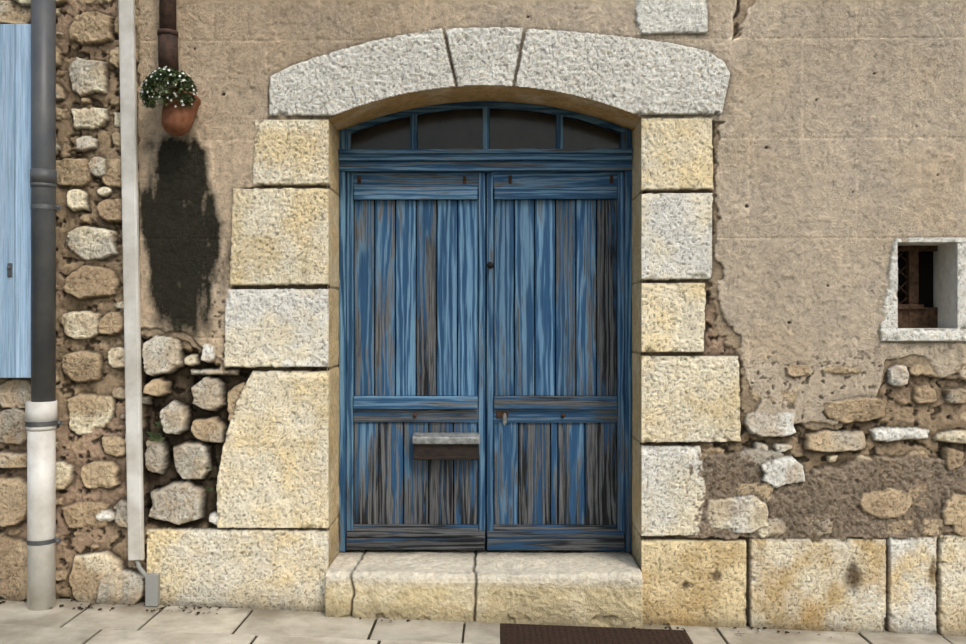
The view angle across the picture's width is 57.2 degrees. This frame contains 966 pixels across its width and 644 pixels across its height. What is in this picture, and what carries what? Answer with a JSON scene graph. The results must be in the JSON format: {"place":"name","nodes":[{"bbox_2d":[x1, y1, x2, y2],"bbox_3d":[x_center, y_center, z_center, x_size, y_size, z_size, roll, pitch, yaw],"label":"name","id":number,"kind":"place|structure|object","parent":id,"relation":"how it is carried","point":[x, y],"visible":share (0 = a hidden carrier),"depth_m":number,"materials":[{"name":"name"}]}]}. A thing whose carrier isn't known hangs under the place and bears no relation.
{"place":"outdoors","nodes":[
{"label":"outdoors","id":0,"kind":"place"},
{"bbox_2d":[61,605,870,643],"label":"joint","id":1,"kind":"object","parent":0,"point":[379,642],"depth_m":4.25,"materials":[{"name":"grey concrete"}]},
{"bbox_2d":[0,0,965,636],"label":"wall stone","id":2,"kind":"object","parent":1,"relation":"on","point":[802,394],"visible":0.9,"depth_m":4.42,"materials":[{"name":"beige stone"}]},
{"bbox_2d":[0,24,30,377],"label":"blue shutter","id":3,"kind":"object","parent":2,"relation":"attached to","point":[15,193],"visible":0.79,"depth_m":4.41,"materials":[{"name":"paint"}]},
{"bbox_2d":[7,263,11,276],"bbox_3d":[-2.354,-0.258,4.402,0.024,0.070,0.021,0,0,1],"label":"shutter latch","id":4,"kind":"object","parent":3,"relation":"attached to","point":[9,269],"visible":1,"depth_m":4.41,"materials":[{"name":"grey metal"}]},
{"bbox_2d":[25,204,62,545],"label":"pipe brackets","id":5,"kind":"object","parent":2,"relation":"attached to","point":[43,424],"visible":0.75,"depth_m":4.32,"materials":[{"name":"grey metal"}]},
{"bbox_2d":[118,0,144,560],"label":"conduit pipe","id":6,"kind":"object","parent":2,"relation":"attached to","point":[131,281],"visible":0.96,"depth_m":4.42,"materials":[{"name":"plastic"}]},
{"bbox_2d":[157,0,178,70],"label":"drainpipe","id":7,"kind":"object","parent":2,"relation":"attached to","point":[167,34],"visible":0.83,"depth_m":4.36,"materials":[{"name":"brown metal"}]},
{"bbox_2d":[161,88,200,135],"bbox_3d":[-1.496,-1.097,4.362,0.203,0.363,0.202,0,0,1],"label":"terracotta pot","id":8,"kind":"object","parent":7,"relation":"attached to","point":[178,120],"visible":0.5,"depth_m":4.30,"materials":[{"name":"ceramic"}]},
{"bbox_2d":[139,66,197,108],"bbox_3d":[-1.534,-1.137,4.302,0.278,0.223,0.183,0,0,1],"label":"pot plant","id":9,"kind":"object","parent":8,"relation":"in","point":[165,76],"depth_m":4.26,"materials":[{"name":"green plant"}]},
{"bbox_2d":[146,421,213,490],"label":"wall weeds","id":10,"kind":"object","parent":2,"relation":"attached to","point":[157,436],"depth_m":4.44,"materials":[{"name":"green plant"}]},
{"bbox_2d":[327,85,642,572],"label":"door reveal","id":11,"kind":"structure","parent":2,"relation":"attached to","point":[354,116],"depth_m":4.59,"materials":[{"name":"beige stone"}]},
{"bbox_2d":[351,109,619,148],"bbox_3d":[0.012,-1.042,4.786,1.567,0.264,0.001,0,0,1],"label":"fanlight glass","id":12,"kind":"object","parent":11,"relation":"attached to","point":[463,129],"depth_m":4.79,"materials":[{"name":"black glass"}]},
{"bbox_2d":[338,85,632,552],"bbox_3d":[0.012,0.025,4.769,1.567,2.416,0.130,0,0,1],"label":"door","id":13,"kind":"structure","parent":11,"relation":"attached to","point":[406,179],"depth_m":4.77,"materials":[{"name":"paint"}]},
{"bbox_2d":[358,175,612,459],"bbox_3d":[0.011,-0.027,4.732,1.373,1.519,0.073,0,0,1],"label":"door hardware","id":14,"kind":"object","parent":13,"relation":"attached to","point":[446,446],"depth_m":4.72,"materials":[{"name":"metal"}]},
{"bbox_2d":[897,251,932,306],"bbox_3d":[2.215,-0.183,4.876,0.503,0.633,0.455,0,0,1],"label":"interior window","id":15,"kind":"structure","parent":2,"relation":"attached to","point":[926,278],"depth_m":4.65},
{"bbox_2d":[898,242,957,328],"bbox_3d":[2.210,-0.183,4.556,0.403,0.533,0.275,0,0,1],"label":"window reveal","id":16,"kind":"object","parent":2,"relation":"in","point":[945,277],"depth_m":4.51,"materials":[{"name":"grey paint"}]},
{"bbox_2d":[898,245,937,327],"bbox_3d":[2.211,-0.183,4.614,0.303,0.433,0.060,0,0,1],"label":"window frame","id":17,"kind":"object","parent":16,"relation":"in","point":[913,312],"visible":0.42,"depth_m":4.60,"materials":[{"name":"brown wood"}]},
{"bbox_2d":[897,251,907,303],"bbox_3d":[2.151,-0.230,4.619,0.127,0.284,0.015,0,0,1],"label":"grille window","id":18,"kind":"structure","parent":17,"relation":"attached to","point":[904,275],"depth_m":4.61,"materials":[{"name":"black metal"}]},
{"bbox_2d":[0,597,965,643],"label":"pavement slabs","id":19,"kind":"structure","parent":1,"relation":"on","point":[20,623],"depth_m":4.22,"materials":[{"name":"stone"}]},
{"bbox_2d":[25,400,56,610],"bbox_3d":[-2.176,0.907,4.369,0.142,1.034,0.142,0,0,1],"label":"lower downspout section","id":20,"kind":"object","parent":19,"relation":"on","point":[41,512],"visible":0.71,"depth_m":4.32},
{"bbox_2d":[30,0,56,401],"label":"grey downpipe","id":21,"kind":"object","parent":20,"relation":"attached to","point":[43,178],"visible":0.98,"depth_m":4.32,"materials":[{"name":"grey metal"}]},
{"bbox_2d":[135,560,159,605],"bbox_3d":[-1.682,1.299,4.434,0.121,0.236,0.045,0,0,1],"label":"grey conduit end","id":22,"kind":"object","parent":19,"relation":"on","point":[152,589],"visible":0.96,"depth_m":4.41,"materials":[{"name":"grey"}]},
{"bbox_2d":[0,598,819,634],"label":"street debris","id":23,"kind":"object","parent":19,"relation":"on","point":[80,607],"visible":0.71,"depth_m":4.36,"materials":[{"name":"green plant"}]},
{"bbox_2d":[325,550,642,628],"bbox_3d":[0.006,1.414,4.579,1.560,0.368,0.450,0,0,1],"label":"doorstep stone","id":24,"kind":"object","parent":19,"relation":"on","point":[580,588],"visible":0.81,"depth_m":4.37,"materials":[{"name":"beige stone"}]},
{"bbox_2d":[500,623,693,643],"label":"iron cover plates","id":25,"kind":"object","parent":19,"relation":"on","point":[510,633],"visible":1,"depth_m":4.21,"materials":[{"name":"brown metal"}]}
]}

